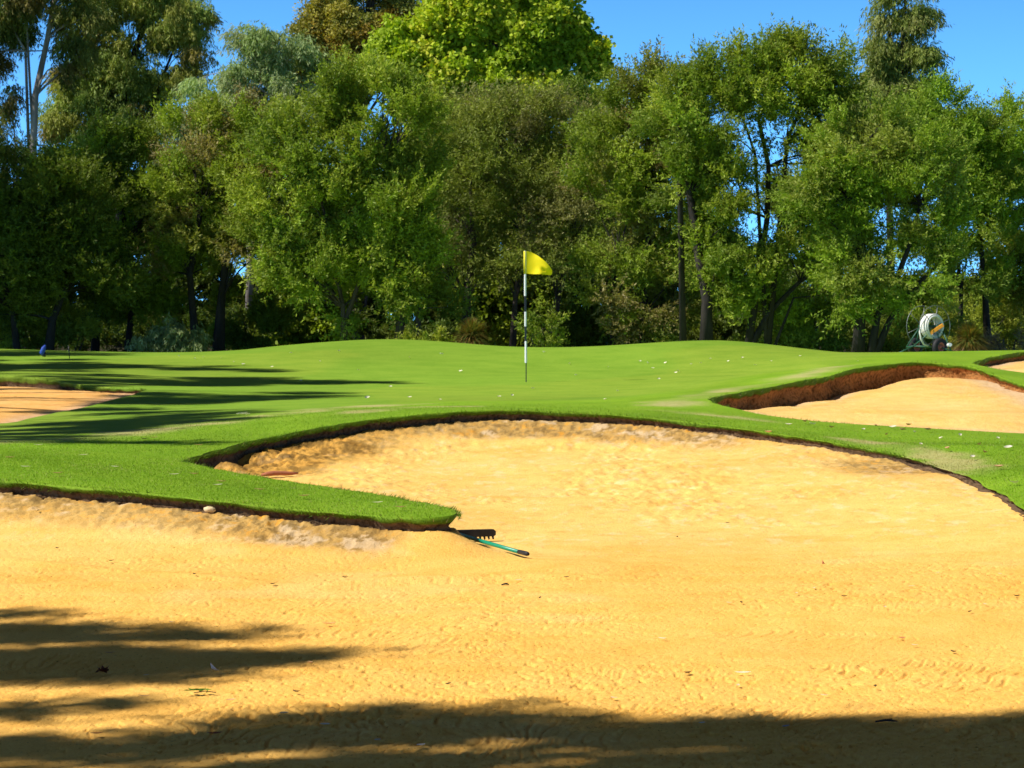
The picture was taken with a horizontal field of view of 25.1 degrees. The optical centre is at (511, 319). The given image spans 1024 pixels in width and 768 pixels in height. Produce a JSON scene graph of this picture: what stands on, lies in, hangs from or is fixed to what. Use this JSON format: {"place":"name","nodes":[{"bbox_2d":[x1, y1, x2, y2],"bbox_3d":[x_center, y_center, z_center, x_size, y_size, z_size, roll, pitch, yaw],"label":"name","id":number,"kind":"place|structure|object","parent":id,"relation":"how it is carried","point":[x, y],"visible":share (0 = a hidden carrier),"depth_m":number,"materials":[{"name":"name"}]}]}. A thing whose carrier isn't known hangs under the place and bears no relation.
{"place":"outdoors","nodes":[
{"label":"outdoors","id":0,"kind":"place"},
{"bbox_2d":[40,345,45,356],"bbox_3d":[-9.061,0.600,44.500,0.133,0.247,0.108,0,0,0],"label":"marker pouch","id":1,"kind":"object","parent":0,"point":[42,351],"visible":1,"depth_m":44.47,"materials":[{"name":"blue fabric"}]},
{"bbox_2d":[0,419,1023,767],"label":"sand bunker","id":2,"kind":"object","parent":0,"point":[636,543],"visible":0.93,"depth_m":12.27},
{"bbox_2d":[96,665,108,672],"bbox_3d":[-1.847,1.574,10.391,0.064,0.031,0.063,0,0,0],"label":"dead leaf cluster","id":3,"kind":"object","parent":2,"relation":"on","point":[103,669],"visible":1,"depth_m":10.39,"materials":[{"name":"brown plant"}]},
{"bbox_2d":[184,688,215,692],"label":"leaf sprig","id":4,"kind":"object","parent":2,"relation":"on","point":[200,689],"visible":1,"depth_m":9.81,"materials":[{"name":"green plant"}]},
{"bbox_2d":[204,506,215,512],"bbox_3d":[-2.124,1.332,16.200,0.088,0.048,0.068,0,0,0],"label":"stone","id":5,"kind":"object","parent":2,"relation":"on","point":[209,509],"visible":1,"depth_m":16.18,"materials":[{"name":"beige stone"}]},
{"bbox_2d":[261,471,297,475],"bbox_3d":[-2.076,1.371,20.601,0.341,0.048,0.044,0,0,-22],"label":"bark strip","id":6,"kind":"object","parent":2,"relation":"on","point":[275,473],"visible":0.88,"depth_m":20.58,"materials":[{"name":"brown wood"}]},
{"bbox_2d":[457,529,529,555],"bbox_3d":[-0.180,1.528,15.675,0.720,0.085,1.557,0,0,-21],"label":"bunker rake","id":7,"kind":"object","parent":2,"relation":"on","point":[472,534],"visible":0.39,"depth_m":16.05,"materials":[{"name":"teal paint"}]},
{"bbox_2d":[875,718,896,722],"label":"twig","id":8,"kind":"object","parent":2,"relation":"on","point":[889,720],"visible":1,"depth_m":9.23,"materials":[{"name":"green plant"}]},
{"bbox_2d":[0,339,1023,531],"bbox_3d":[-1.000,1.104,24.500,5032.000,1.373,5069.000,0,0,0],"label":"ground turf","id":9,"kind":"structure","parent":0,"point":[191,388],"depth_m":31.45,"materials":[{"name":"plant"}]},
{"bbox_2d":[0,300,65,349],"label":"shrub","id":10,"kind":"object","parent":9,"relation":"on","point":[35,335],"visible":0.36,"depth_m":60.41,"materials":[{"name":"green plant"}]},
{"bbox_2d":[0,0,122,348],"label":"gum tree","id":11,"kind":"object","parent":9,"relation":"on","point":[19,29],"visible":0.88,"depth_m":79.89,"materials":[{"name":"green plant"}]},
{"bbox_2d":[0,386,132,423],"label":"sand bunker","id":12,"kind":"object","parent":9,"relation":"in","point":[17,404],"visible":0.8,"depth_m":30.96},
{"bbox_2d":[45,298,103,350],"bbox_3d":[-11.647,0.249,60.884,1.787,1.827,1.580,0,0,0],"label":"shrub","id":13,"kind":"object","parent":9,"relation":"on","point":[88,328],"visible":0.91,"depth_m":60.69,"materials":[{"name":"green plant"}]},
{"bbox_2d":[0,129,164,349],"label":"paperbark tree","id":14,"kind":"object","parent":9,"relation":"on","point":[45,237],"visible":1,"depth_m":58.38,"materials":[{"name":"green plant"}]},
{"bbox_2d":[27,106,204,351],"bbox_3d":[-10.957,-2.284,61.925,5.606,6.891,4.161,0,0,0],"label":"paperbark tree","id":15,"kind":"object","parent":9,"relation":"on","point":[126,145],"visible":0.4,"depth_m":61.46,"materials":[{"name":"green plant"}]},
{"bbox_2d":[29,0,226,347],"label":"gum tree","id":16,"kind":"object","parent":9,"relation":"on","point":[124,85],"visible":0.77,"depth_m":82.43,"materials":[{"name":"green plant"}]},
{"bbox_2d":[123,313,213,351],"bbox_3d":[-8.828,0.644,59.097,2.377,1.772,1.806,0,0,0],"label":"shrub","id":17,"kind":"object","parent":9,"relation":"on","point":[168,337],"visible":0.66,"depth_m":58.74,"materials":[{"name":"green plant"}]},
{"bbox_2d":[125,76,316,350],"bbox_3d":[-7.501,-2.644,60.898,5.677,7.619,3.632,0,0,0],"label":"paperbark tree","id":18,"kind":"object","parent":9,"relation":"on","point":[195,208],"visible":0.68,"depth_m":60.66,"materials":[{"name":"green plant"}]},
{"bbox_2d":[152,20,334,308],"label":"gum tree","id":19,"kind":"object","parent":9,"relation":"on","point":[268,55],"visible":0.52,"depth_m":77.61,"materials":[{"name":"green plant"}]},
{"bbox_2d":[198,269,312,350],"bbox_3d":[-7.142,-0.050,63.969,3.289,2.879,2.699,0,0,0],"label":"shrub","id":20,"kind":"object","parent":9,"relation":"on","point":[270,316],"visible":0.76,"depth_m":63.53,"materials":[{"name":"green plant"}]},
{"bbox_2d":[252,277,366,345],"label":"shrub","id":21,"kind":"object","parent":9,"relation":"on","point":[315,329],"visible":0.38,"depth_m":65.28,"materials":[{"name":"green plant"}]},
{"bbox_2d":[214,41,488,341],"bbox_3d":[-4.078,-3.026,58.388,7.066,8.266,3.906,0,0,0],"label":"paperbark tree","id":22,"kind":"object","parent":9,"relation":"on","point":[317,184],"visible":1,"depth_m":57.94,"materials":[{"name":"green plant"}]},
{"bbox_2d":[285,0,422,339],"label":"gum tree","id":23,"kind":"object","parent":9,"relation":"on","point":[332,23],"visible":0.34,"depth_m":87.29,"materials":[{"name":"green plant"}]},
{"bbox_2d":[386,323,459,341],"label":"shrub","id":24,"kind":"object","parent":9,"relation":"on","point":[440,335],"visible":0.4,"depth_m":57.37,"materials":[{"name":"green plant"}]},
{"bbox_2d":[449,316,497,344],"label":"grass tree","id":25,"kind":"object","parent":9,"relation":"on","point":[470,330],"visible":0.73,"depth_m":57.28,"materials":[{"name":"green plant"}]},
{"bbox_2d":[358,0,620,273],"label":"plane tree","id":26,"kind":"object","parent":9,"relation":"on","point":[456,41],"visible":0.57,"depth_m":75.14,"materials":[{"name":"green plant"}]},
{"bbox_2d":[437,259,572,346],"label":"shrub","id":27,"kind":"object","parent":9,"relation":"on","point":[495,315],"visible":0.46,"depth_m":67.34,"materials":[{"name":"green plant"}]},
{"bbox_2d":[0,131,1023,351],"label":"background wood","id":28,"kind":"object","parent":9,"relation":"on","point":[723,331],"visible":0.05,"depth_m":90.44,"materials":[{"name":"green plant"}]},
{"bbox_2d":[395,71,632,346],"bbox_3d":[-0.090,-2.820,62.934,7.161,7.969,3.992,0,0,0],"label":"paperbark tree","id":29,"kind":"object","parent":9,"relation":"on","point":[552,206],"visible":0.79,"depth_m":62.56,"materials":[{"name":"green plant"}]},
{"bbox_2d":[523,251,551,381],"bbox_3d":[0.426,-0.032,37.388,0.473,2.180,0.126,0,0,-8],"label":"flagstick","id":30,"kind":"object","parent":9,"relation":"on","point":[534,263],"visible":0.98,"depth_m":37.39,"materials":[{"name":"white paint"}]},
{"bbox_2d":[511,288,574,346],"bbox_3d":[0.746,0.263,57.011,1.532,2.122,1.359,0,0,16],"label":"bush","id":31,"kind":"object","parent":9,"relation":"on","point":[544,340],"visible":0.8,"depth_m":56.87,"materials":[{"name":"green plant"}]},
{"bbox_2d":[541,267,638,346],"bbox_3d":[2.338,-0.045,64.837,3.187,3.154,2.318,0,0,0],"label":"shrub","id":32,"kind":"object","parent":9,"relation":"on","point":[577,324],"visible":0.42,"depth_m":64.39,"materials":[{"name":"green plant"}]},
{"bbox_2d":[511,64,745,333],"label":"paperbark tree","id":33,"kind":"object","parent":9,"relation":"on","point":[584,91],"visible":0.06,"depth_m":67.92,"materials":[{"name":"green plant"}]},
{"bbox_2d":[551,34,736,344],"bbox_3d":[3.437,-3.120,60.037,4.940,8.550,3.254,0,0,0],"label":"paperbark tree","id":34,"kind":"object","parent":9,"relation":"on","point":[629,165],"visible":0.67,"depth_m":59.54,"materials":[{"name":"green plant"}]},
{"bbox_2d":[644,294,698,342],"bbox_3d":[4.153,0.202,59.980,2.132,1.926,1.393,0,0,-43],"label":"shrub","id":35,"kind":"object","parent":9,"relation":"on","point":[668,336],"visible":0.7,"depth_m":59.38,"materials":[{"name":"green plant"}]},
{"bbox_2d":[617,12,877,344],"bbox_3d":[6.045,-3.302,58.148,6.784,8.881,3.450,0,0,0],"label":"paperbark tree","id":36,"kind":"object","parent":9,"relation":"on","point":[759,75],"visible":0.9,"depth_m":57.59,"materials":[{"name":"green plant"}]},
{"bbox_2d":[717,281,853,351],"bbox_3d":[7.276,0.423,59.805,2.964,3.112,3.466,0,0,-34],"label":"shrub","id":37,"kind":"object","parent":9,"relation":"on","point":[794,336],"visible":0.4,"depth_m":59.50,"materials":[{"name":"green plant"}]},
{"bbox_2d":[748,129,896,349],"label":"paperbark tree","id":38,"kind":"object","parent":9,"relation":"on","point":[776,172],"visible":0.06,"depth_m":66.60,"materials":[{"name":"green plant"}]},
{"bbox_2d":[761,84,988,351],"bbox_3d":[8.853,-2.314,56.619,5.587,6.951,3.215,0,0,0],"label":"paperbark tree","id":39,"kind":"object","parent":9,"relation":"on","point":[845,181],"visible":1,"depth_m":56.13,"materials":[{"name":"green plant"}]},
{"bbox_2d":[744,377,1023,432],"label":"sand bunker","id":40,"kind":"object","parent":9,"relation":"in","point":[957,404],"visible":0.85,"depth_m":28.97},
{"bbox_2d":[847,0,954,310],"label":"gum tree","id":41,"kind":"object","parent":9,"relation":"on","point":[890,60],"visible":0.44,"depth_m":72.67,"materials":[{"name":"green plant"}]},
{"bbox_2d":[865,292,978,351],"bbox_3d":[10.688,0.429,61.086,3.149,2.982,2.553,0,0,0],"label":"shrub","id":42,"kind":"object","parent":9,"relation":"on","point":[898,338],"visible":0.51,"depth_m":60.82,"materials":[{"name":"green plant"}]},
{"bbox_2d":[900,305,952,351],"bbox_3d":[8.743,0.234,49.278,1.273,1.092,0.954,0,0,0],"label":"hose reel","id":43,"kind":"object","parent":9,"relation":"on","point":[917,343],"visible":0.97,"depth_m":49.02,"materials":[{"name":"white plastic"}]},
{"bbox_2d":[876,64,1023,345],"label":"paperbark tree","id":44,"kind":"object","parent":9,"relation":"on","point":[998,182],"visible":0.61,"depth_m":62.55,"materials":[{"name":"green plant"}]},
{"bbox_2d":[947,321,994,350],"bbox_3d":[11.125,0.522,56.000,1.578,1.118,1.593,0,0,0],"label":"grass tree","id":45,"kind":"object","parent":9,"relation":"on","point":[968,335],"visible":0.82,"depth_m":55.78,"materials":[{"name":"green plant"}]},
{"bbox_2d":[934,280,1023,350],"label":"shrub","id":46,"kind":"object","parent":9,"relation":"on","point":[1007,330],"visible":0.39,"depth_m":66.05,"materials":[{"name":"green plant"}]},
{"bbox_2d":[963,88,1023,313],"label":"paperbark tree","id":47,"kind":"object","parent":9,"relation":"on","point":[1019,261],"visible":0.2,"depth_m":64.81,"materials":[{"name":"green plant"}]},
{"bbox_2d":[975,325,1023,350],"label":"shrub","id":48,"kind":"object","parent":9,"relation":"on","point":[1001,346],"visible":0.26,"depth_m":57.50,"materials":[{"name":"green plant"}]},
{"bbox_2d":[986,361,1023,372],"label":"sand bunker","id":49,"kind":"object","parent":9,"relation":"in","point":[1017,366],"visible":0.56,"depth_m":39.81},
{"bbox_2d":[0,401,1023,517],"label":"mown grass","id":50,"kind":"structure","parent":0,"point":[996,444],"depth_m":19.77,"materials":[{"name":"green plant"}]},
{"bbox_2d":[0,0,1023,314],"label":"sky","id":51,"kind":"structure","parent":0,"point":[986,38],"materials":[{"name":"blue"}]}
]}

